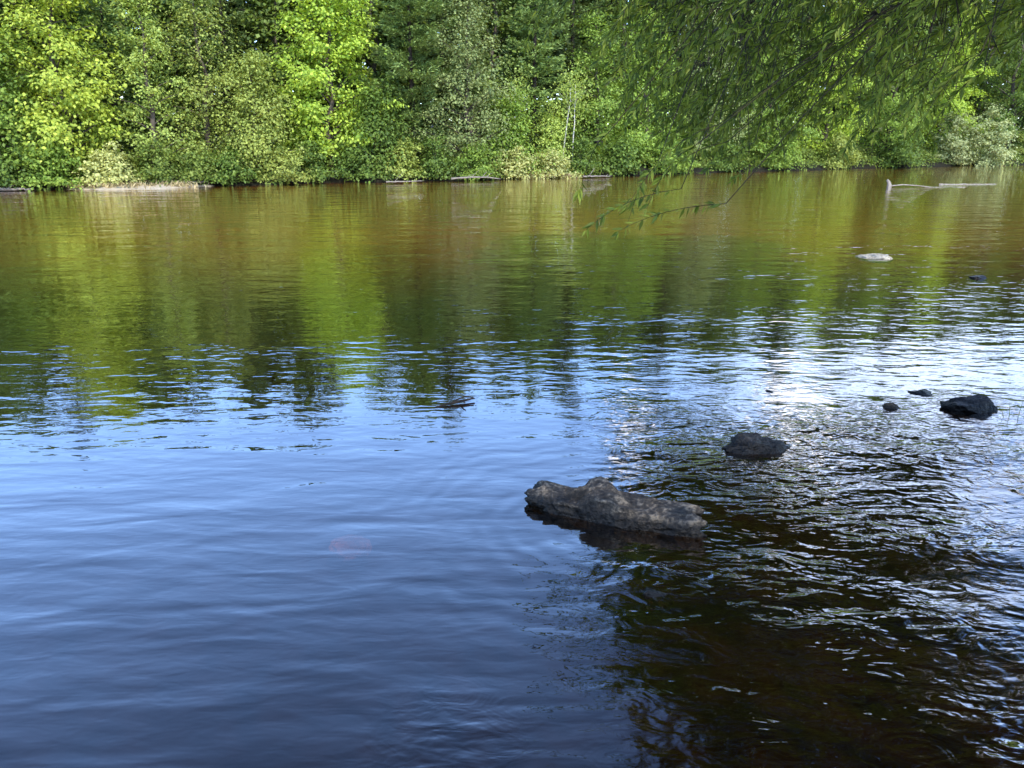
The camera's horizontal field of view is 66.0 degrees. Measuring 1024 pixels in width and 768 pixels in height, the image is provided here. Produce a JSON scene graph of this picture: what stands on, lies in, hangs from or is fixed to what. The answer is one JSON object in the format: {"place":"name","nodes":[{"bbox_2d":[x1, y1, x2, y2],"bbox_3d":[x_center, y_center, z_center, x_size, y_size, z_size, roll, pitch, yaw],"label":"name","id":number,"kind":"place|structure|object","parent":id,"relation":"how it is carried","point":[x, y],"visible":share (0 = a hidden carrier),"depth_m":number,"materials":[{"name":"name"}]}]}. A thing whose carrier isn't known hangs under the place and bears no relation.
{"place":"outdoors","nodes":[
{"label":"outdoors","id":0,"kind":"place"},
{"bbox_2d":[0,165,1023,767],"bbox_3d":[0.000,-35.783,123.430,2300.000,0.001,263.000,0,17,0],"label":"water","id":1,"kind":"structure","parent":0,"point":[264,503],"depth_m":4.51,"materials":[{"name":"blue liquid"}]},
{"bbox_2d":[0,185,30,190],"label":"driftwood log","id":2,"kind":"object","parent":1,"relation":"on","point":[9,189],"visible":0.92,"depth_m":31.00,"materials":[{"name":"grey wood"}]},
{"bbox_2d":[386,171,420,182],"bbox_3d":[-4.989,-9.693,36.862,2.022,0.504,0.215,-14,22,-39],"label":"driftwood log","id":3,"kind":"object","parent":1,"relation":"on","point":[400,181],"visible":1,"depth_m":36.67,"materials":[{"name":"grey wood"}]},
{"bbox_2d":[435,396,474,406],"bbox_3d":[-0.394,0.134,5.664,0.316,0.044,0.108,-12,20,-33],"label":"floating stick","id":4,"kind":"object","parent":1,"relation":"on","point":[456,401],"visible":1,"depth_m":5.69,"materials":[{"name":"brown wood"}]},
{"bbox_2d":[451,171,498,179],"bbox_3d":[-1.707,-10.321,38.813,2.766,0.509,0.459,-11,20,-32],"label":"driftwood log","id":5,"kind":"object","parent":1,"relation":"on","point":[473,176],"visible":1,"depth_m":38.75,"materials":[{"name":"grey wood"}]},
{"bbox_2d":[583,169,608,176],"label":"driftwood log","id":6,"kind":"object","parent":1,"relation":"on","point":[595,175],"visible":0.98,"depth_m":42.61,"materials":[{"name":"grey wood"}]},
{"bbox_2d":[524,476,706,537],"bbox_3d":[0.517,0.663,4.032,1.050,0.332,0.343,7,18,23],"label":"rock","id":7,"kind":"object","parent":1,"relation":"on","point":[601,500],"visible":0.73,"depth_m":3.90,"materials":[{"name":"grey stone"}]},
{"bbox_2d":[643,587,666,597],"bbox_3d":[0.603,0.905,3.314,0.122,0.106,0.128,-11,20,-32],"label":"rock","id":8,"kind":"object","parent":1,"relation":"on","point":[651,593],"visible":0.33,"depth_m":3.28,"materials":[{"name":"grey stone"}]},
{"bbox_2d":[722,432,790,454],"bbox_3d":[1.514,0.403,4.889,0.441,0.174,0.276,1,17,3],"label":"rock","id":9,"kind":"object","parent":1,"relation":"on","point":[744,443],"visible":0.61,"depth_m":4.82,"materials":[{"name":"grey stone"}]},
{"bbox_2d":[856,253,891,258],"bbox_3d":[6.005,-2.079,13.028,0.479,0.147,0.487,-3,17,-11],"label":"rock","id":10,"kind":"object","parent":1,"relation":"on","point":[876,256],"visible":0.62,"depth_m":12.94,"materials":[{"name":"grey stone"}]},
{"bbox_2d":[882,402,898,408],"bbox_3d":[2.699,0.168,5.623,0.116,0.064,0.100,-3,17,-11],"label":"rock","id":11,"kind":"object","parent":1,"relation":"on","point":[890,405],"visible":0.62,"depth_m":5.60,"materials":[{"name":"grey stone"}]},
{"bbox_2d":[908,389,931,395],"bbox_3d":[3.109,0.086,5.946,0.175,0.084,0.174,-9,19,-27],"label":"rock","id":12,"kind":"object","parent":1,"relation":"on","point":[923,392],"visible":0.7,"depth_m":5.92,"materials":[{"name":"grey stone"}]},
{"bbox_2d":[886,179,965,186],"bbox_3d":[19.430,-8.831,34.881,7.116,0.548,1.876,-11,20,-32],"label":"driftwood log","id":13,"kind":"object","parent":1,"relation":"on","point":[889,184],"visible":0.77,"depth_m":33.70,"materials":[{"name":"grey wood"}]},
{"bbox_2d":[940,394,997,412],"bbox_3d":[3.227,0.168,5.597,0.358,0.172,0.224,-2,17,-5],"label":"rock","id":14,"kind":"object","parent":1,"relation":"on","point":[977,403],"visible":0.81,"depth_m":5.54,"materials":[{"name":"grey stone"}]},
{"bbox_2d":[969,275,985,278],"bbox_3d":[6.516,-1.463,11.031,0.201,0.120,0.212,0,17,0],"label":"rock","id":15,"kind":"object","parent":1,"relation":"on","point":[979,277],"visible":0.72,"depth_m":10.98,"materials":[{"name":"grey stone"}]},
{"bbox_2d":[0,123,1023,190],"bbox_3d":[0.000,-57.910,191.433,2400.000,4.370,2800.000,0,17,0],"label":"ground","id":16,"kind":"structure","parent":0,"point":[605,173],"depth_m":45.49,"materials":[{"name":"soil"}]},
{"bbox_2d":[0,145,40,189],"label":"shrub","id":17,"kind":"object","parent":16,"relation":"on","point":[7,178],"visible":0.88,"depth_m":30.96,"materials":[{"name":"green plant"}]},
{"bbox_2d":[0,11,41,164],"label":"broadleaf tree","id":18,"kind":"object","parent":16,"relation":"on","point":[7,106],"visible":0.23,"depth_m":31.62,"materials":[{"name":"green plant"}]},
{"bbox_2d":[0,0,46,123],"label":"broadleaf tree","id":19,"kind":"object","parent":16,"relation":"on","point":[19,32],"visible":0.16,"depth_m":35.95,"materials":[{"name":"green plant"}]},
{"bbox_2d":[0,0,59,136],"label":"pine tree","id":20,"kind":"object","parent":16,"relation":"on","point":[2,8],"visible":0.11,"depth_m":36.69,"materials":[{"name":"green plant"}]},
{"bbox_2d":[0,21,81,184],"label":"broadleaf tree","id":21,"kind":"object","parent":16,"relation":"on","point":[6,124],"visible":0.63,"depth_m":31.41,"materials":[{"name":"green plant"}]},
{"bbox_2d":[13,144,86,191],"bbox_3d":[-18.772,-8.694,31.967,3.476,2.002,3.254,14,22,38],"label":"shrub","id":22,"kind":"object","parent":16,"relation":"on","point":[50,168],"visible":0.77,"depth_m":31.69,"materials":[{"name":"green plant"}]},
{"bbox_2d":[0,0,138,181],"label":"maple tree","id":23,"kind":"object","parent":16,"relation":"on","point":[72,104],"visible":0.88,"depth_m":32.35,"materials":[{"name":"green plant"}]},
{"bbox_2d":[6,0,155,142],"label":"broadleaf tree","id":24,"kind":"object","parent":16,"relation":"on","point":[71,19],"visible":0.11,"depth_m":36.49,"materials":[{"name":"green plant"}]},
{"bbox_2d":[67,141,151,189],"bbox_3d":[-16.796,-9.000,32.702,3.149,2.156,3.014,2,17,5],"label":"shrub","id":25,"kind":"object","parent":16,"relation":"on","point":[111,174],"visible":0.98,"depth_m":32.36,"materials":[{"name":"green plant"}]},
{"bbox_2d":[56,0,163,168],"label":"pine tree","id":26,"kind":"object","parent":16,"relation":"on","point":[101,13],"visible":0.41,"depth_m":35.01,"materials":[{"name":"green plant"}]},
{"bbox_2d":[67,183,213,189],"bbox_3d":[-15.568,-8.315,33.250,6.936,0.277,2.808,-9,19,-27],"label":"gravel bar","id":27,"kind":"object","parent":16,"relation":"on","point":[162,186],"visible":0.41,"depth_m":32.58,"materials":[{"name":"beige gravel"}]},
{"bbox_2d":[101,0,206,166],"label":"birch tree","id":28,"kind":"object","parent":16,"relation":"on","point":[150,103],"visible":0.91,"depth_m":33.88,"materials":[{"name":"green plant"}]},
{"bbox_2d":[125,135,189,183],"bbox_3d":[-15.216,-9.479,33.672,2.664,2.203,2.719,0,17,1],"label":"shrub","id":29,"kind":"object","parent":16,"relation":"on","point":[159,173],"visible":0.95,"depth_m":33.39,"materials":[{"name":"green plant"}]},
{"bbox_2d":[107,0,240,159],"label":"broadleaf tree","id":30,"kind":"object","parent":16,"relation":"on","point":[175,69],"visible":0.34,"depth_m":37.14,"materials":[{"name":"green plant"}]},
{"bbox_2d":[165,149,223,184],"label":"shrub","id":31,"kind":"object","parent":16,"relation":"on","point":[200,166],"visible":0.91,"depth_m":34.35,"materials":[{"name":"green plant"}]},
{"bbox_2d":[149,0,270,168],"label":"broadleaf tree","id":32,"kind":"object","parent":16,"relation":"on","point":[198,50],"visible":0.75,"depth_m":35.57,"materials":[{"name":"green plant"}]},
{"bbox_2d":[174,0,272,150],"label":"pine tree","id":33,"kind":"object","parent":16,"relation":"on","point":[239,13],"visible":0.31,"depth_m":39.07,"materials":[{"name":"green plant"}]},
{"bbox_2d":[203,143,259,184],"bbox_3d":[-12.674,-9.714,35.228,2.725,2.045,2.668,15,23,41],"label":"shrub","id":34,"kind":"object","parent":16,"relation":"on","point":[227,162],"visible":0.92,"depth_m":34.87,"materials":[{"name":"green plant"}]},
{"bbox_2d":[187,46,332,181],"bbox_3d":[-11.945,-12.065,36.139,5.571,6.432,5.614,10,19,29],"label":"broadleaf tree","id":35,"kind":"object","parent":16,"relation":"on","point":[255,60],"visible":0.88,"depth_m":35.67,"materials":[{"name":"green plant"}]},
{"bbox_2d":[209,0,346,146],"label":"broadleaf tree","id":36,"kind":"object","parent":16,"relation":"on","point":[273,9],"visible":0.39,"depth_m":39.83,"materials":[{"name":"green plant"}]},
{"bbox_2d":[251,147,318,184],"bbox_3d":[-10.520,-9.887,36.148,2.760,1.915,2.855,11,20,32],"label":"shrub","id":37,"kind":"object","parent":16,"relation":"on","point":[287,173],"visible":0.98,"depth_m":36.01,"materials":[{"name":"green plant"}]},
{"bbox_2d":[278,1,348,103],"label":"pine tree","id":38,"kind":"object","parent":16,"relation":"on","point":[317,35],"visible":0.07,"depth_m":43.98,"materials":[{"name":"green plant"}]},
{"bbox_2d":[63,172,573,188],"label":"dry grass","id":39,"kind":"structure","parent":16,"relation":"on","point":[178,183],"depth_m":32.92,"materials":[{"name":"plant"}]},
{"bbox_2d":[293,138,348,183],"bbox_3d":[-9.600,-10.545,37.638,3.320,2.307,2.783,14,22,38],"label":"shrub","id":40,"kind":"object","parent":16,"relation":"on","point":[320,168],"visible":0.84,"depth_m":37.45,"materials":[{"name":"green plant"}]},
{"bbox_2d":[260,0,409,169],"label":"maple tree","id":41,"kind":"object","parent":16,"relation":"on","point":[312,119],"visible":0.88,"depth_m":38.18,"materials":[{"name":"green plant"}]},
{"bbox_2d":[328,139,384,181],"bbox_3d":[-7.693,-10.861,38.724,2.821,2.203,2.961,-2,17,-6],"label":"shrub","id":42,"kind":"object","parent":16,"relation":"on","point":[352,168],"visible":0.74,"depth_m":38.26,"materials":[{"name":"green plant"}]},
{"bbox_2d":[312,0,429,156],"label":"broadleaf tree","id":43,"kind":"object","parent":16,"relation":"on","point":[373,75],"visible":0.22,"depth_m":43.69,"materials":[{"name":"green plant"}]},
{"bbox_2d":[327,69,421,182],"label":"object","id":44,"kind":"object","parent":16,"relation":"on","point":[376,133],"visible":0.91,"depth_m":38.34,"materials":[{"name":"green plant"}]},
{"bbox_2d":[377,134,426,180],"bbox_3d":[-5.552,-11.158,39.236,3.083,2.466,2.786,-11,20,-33],"label":"shrub","id":45,"kind":"object","parent":16,"relation":"on","point":[409,172],"visible":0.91,"depth_m":38.89,"materials":[{"name":"green plant"}]},
{"bbox_2d":[355,0,457,167],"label":"pine tree","id":46,"kind":"object","parent":16,"relation":"on","point":[416,11],"visible":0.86,"depth_m":39.72,"materials":[{"name":"green plant"}]},
{"bbox_2d":[412,135,463,179],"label":"shrub","id":47,"kind":"object","parent":16,"relation":"on","point":[435,163],"visible":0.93,"depth_m":39.41,"materials":[{"name":"green plant"}]},
{"bbox_2d":[404,0,487,155],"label":"pine tree","id":48,"kind":"object","parent":16,"relation":"on","point":[442,55],"visible":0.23,"depth_m":44.76,"materials":[{"name":"green plant"}]},
{"bbox_2d":[397,0,528,167],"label":"tree","id":49,"kind":"object","parent":16,"relation":"on","point":[469,54],"visible":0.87,"depth_m":40.21,"materials":[{"name":"green plant"}]},
{"bbox_2d":[448,141,504,180],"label":"shrub","id":50,"kind":"object","parent":16,"relation":"on","point":[481,168],"visible":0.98,"depth_m":39.91,"materials":[{"name":"green plant"}]},
{"bbox_2d":[443,0,544,147],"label":"broadleaf tree","id":51,"kind":"object","parent":16,"relation":"on","point":[502,17],"visible":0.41,"depth_m":44.87,"materials":[{"name":"green plant"}]},
{"bbox_2d":[0,0,1023,151],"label":"distant forest","id":52,"kind":"object","parent":16,"relation":"on","point":[554,54],"visible":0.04,"depth_m":50.63,"materials":[{"name":"green plant"}]},
{"bbox_2d":[3,123,1023,189],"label":"undergrowth","id":53,"kind":"object","parent":16,"relation":"on","point":[864,157],"visible":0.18,"depth_m":46.51,"materials":[{"name":"green plant"}]},
{"bbox_2d":[475,82,554,175],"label":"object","id":54,"kind":"object","parent":16,"relation":"on","point":[512,106],"visible":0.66,"depth_m":41.61,"materials":[{"name":"green plant"}]},
{"bbox_2d":[489,51,541,131],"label":"birch tree","id":55,"kind":"object","parent":16,"relation":"on","point":[515,82],"visible":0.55,"depth_m":42.25,"materials":[{"name":"green plant"}]},
{"bbox_2d":[489,143,545,178],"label":"shrub","id":56,"kind":"object","parent":16,"relation":"on","point":[511,168],"visible":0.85,"depth_m":41.25,"materials":[{"name":"green plant"}]},
{"bbox_2d":[495,0,577,159],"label":"pine tree","id":57,"kind":"object","parent":16,"relation":"on","point":[535,59],"visible":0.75,"depth_m":43.84,"materials":[{"name":"green plant"}]},
{"bbox_2d":[518,95,578,166],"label":"shrub","id":58,"kind":"object","parent":16,"relation":"on","point":[552,129],"visible":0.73,"depth_m":43.78,"materials":[{"name":"green plant"}]},
{"bbox_2d":[530,148,583,178],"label":"shrub","id":59,"kind":"object","parent":16,"relation":"on","point":[558,168],"visible":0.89,"depth_m":42.24,"materials":[{"name":"green plant"}]},
{"bbox_2d":[543,52,591,157],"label":"birch tree","id":60,"kind":"object","parent":16,"relation":"on","point":[569,89],"visible":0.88,"depth_m":43.46,"materials":[{"name":"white plant"}]},
{"bbox_2d":[539,0,616,151],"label":"pine tree","id":61,"kind":"object","parent":16,"relation":"on","point":[573,7],"visible":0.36,"depth_m":48.12,"materials":[{"name":"green plant"}]},
{"bbox_2d":[550,52,605,164],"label":"birch tree","id":62,"kind":"object","parent":16,"relation":"on","point":[579,89],"visible":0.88,"depth_m":43.57,"materials":[{"name":"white plant"}]},
{"bbox_2d":[560,135,604,175],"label":"shrub","id":63,"kind":"object","parent":16,"relation":"on","point":[579,160],"visible":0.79,"depth_m":43.88,"materials":[{"name":"green plant"}]},
{"bbox_2d":[556,4,643,162],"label":"broadleaf tree","id":64,"kind":"object","parent":16,"relation":"on","point":[598,106],"visible":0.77,"depth_m":46.05,"materials":[{"name":"green plant"}]},
{"bbox_2d":[588,134,645,175],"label":"shrub","id":65,"kind":"object","parent":16,"relation":"on","point":[619,157],"visible":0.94,"depth_m":45.36,"materials":[{"name":"green plant"}]},
{"bbox_2d":[568,0,671,138],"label":"broadleaf tree","id":66,"kind":"object","parent":16,"relation":"on","point":[610,19],"visible":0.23,"depth_m":50.93,"materials":[{"name":"green plant"}]},
{"bbox_2d":[595,6,690,165],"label":"broadleaf tree","id":67,"kind":"object","parent":16,"relation":"on","point":[645,133],"visible":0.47,"depth_m":47.81,"materials":[{"name":"green plant"}]},
{"bbox_2d":[637,129,700,173],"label":"shrub","id":68,"kind":"object","parent":16,"relation":"on","point":[664,168],"visible":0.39,"depth_m":47.56,"materials":[{"name":"green plant"}]},
{"bbox_2d":[651,0,712,135],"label":"pine tree","id":69,"kind":"object","parent":16,"relation":"on","point":[678,40],"visible":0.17,"depth_m":55.44,"materials":[{"name":"green plant"}]},
{"bbox_2d":[661,2,763,163],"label":"oak tree","id":70,"kind":"object","parent":16,"relation":"on","point":[722,119],"visible":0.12,"depth_m":51.52,"materials":[{"name":"green plant"}]},
{"bbox_2d":[699,140,754,171],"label":"shrub","id":71,"kind":"object","parent":16,"relation":"on","point":[726,153],"visible":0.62,"depth_m":51.49,"materials":[{"name":"green plant"}]},
{"bbox_2d":[702,0,785,144],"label":"broadleaf tree","id":72,"kind":"object","parent":16,"relation":"on","point":[738,38],"visible":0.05,"depth_m":58.25,"materials":[{"name":"green plant"}]},
{"bbox_2d":[519,0,1023,240],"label":"willow tree","id":73,"kind":"object","parent":16,"relation":"on","point":[698,105],"visible":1,"depth_m":6.35,"materials":[{"name":"green plant"}]},
{"bbox_2d":[727,1,822,162],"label":"broadleaf tree","id":74,"kind":"object","parent":16,"relation":"on","point":[760,141],"visible":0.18,"depth_m":53.62,"materials":[{"name":"green plant"}]},
{"bbox_2d":[748,130,804,170],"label":"shrub","id":75,"kind":"object","parent":16,"relation":"on","point":[784,164],"visible":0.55,"depth_m":53.71,"materials":[{"name":"green plant"}]},
{"bbox_2d":[775,0,843,140],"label":"pine tree","id":76,"kind":"object","parent":16,"relation":"on","point":[809,16],"visible":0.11,"depth_m":63.27,"materials":[{"name":"green plant"}]},
{"bbox_2d":[786,0,874,159],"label":"maple tree","id":77,"kind":"object","parent":16,"relation":"on","point":[820,145],"visible":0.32,"depth_m":58.17,"materials":[{"name":"green plant"}]},
{"bbox_2d":[808,130,863,168],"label":"shrub","id":78,"kind":"object","parent":16,"relation":"on","point":[839,142],"visible":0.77,"depth_m":57.53,"materials":[{"name":"green plant"}]},
{"bbox_2d":[809,0,895,148],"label":"broadleaf tree","id":79,"kind":"object","parent":16,"relation":"on","point":[865,42],"visible":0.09,"depth_m":65.03,"materials":[{"name":"green plant"}]},
{"bbox_2d":[844,1,947,160],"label":"broadleaf tree","id":80,"kind":"object","parent":16,"relation":"on","point":[890,107],"visible":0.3,"depth_m":60.70,"materials":[{"name":"green plant"}]},
{"bbox_2d":[867,130,931,167],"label":"shrub","id":81,"kind":"object","parent":16,"relation":"on","point":[904,160],"visible":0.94,"depth_m":59.90,"materials":[{"name":"green plant"}]},
{"bbox_2d":[896,0,954,150],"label":"pine tree","id":82,"kind":"object","parent":16,"relation":"on","point":[932,28],"visible":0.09,"depth_m":71.34,"materials":[{"name":"green plant"}]},
{"bbox_2d":[910,0,1000,153],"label":"maple tree","id":83,"kind":"object","parent":16,"relation":"on","point":[962,107],"visible":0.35,"depth_m":66.81,"materials":[{"name":"green plant"}]},
{"bbox_2d":[929,111,985,165],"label":"shrub","id":84,"kind":"object","parent":16,"relation":"on","point":[959,152],"visible":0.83,"depth_m":64.79,"materials":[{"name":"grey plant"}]},
{"bbox_2d":[947,0,1023,149],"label":"broadleaf tree","id":85,"kind":"object","parent":16,"relation":"on","point":[997,79],"visible":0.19,"depth_m":75.39,"materials":[{"name":"green plant"}]},
{"bbox_2d":[962,103,1022,165],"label":"shrub","id":86,"kind":"object","parent":16,"relation":"on","point":[995,151],"visible":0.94,"depth_m":64.83,"materials":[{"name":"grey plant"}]},
{"bbox_2d":[968,0,1023,149],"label":"broadleaf tree","id":87,"kind":"object","parent":16,"relation":"on","point":[1013,113],"visible":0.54,"depth_m":72.15,"materials":[{"name":"green plant"}]},
{"bbox_2d":[1010,133,1023,161],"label":"shrub","id":88,"kind":"object","parent":16,"relation":"on","point":[1021,139],"visible":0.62,"depth_m":70.91,"materials":[{"name":"green plant"}]}
]}

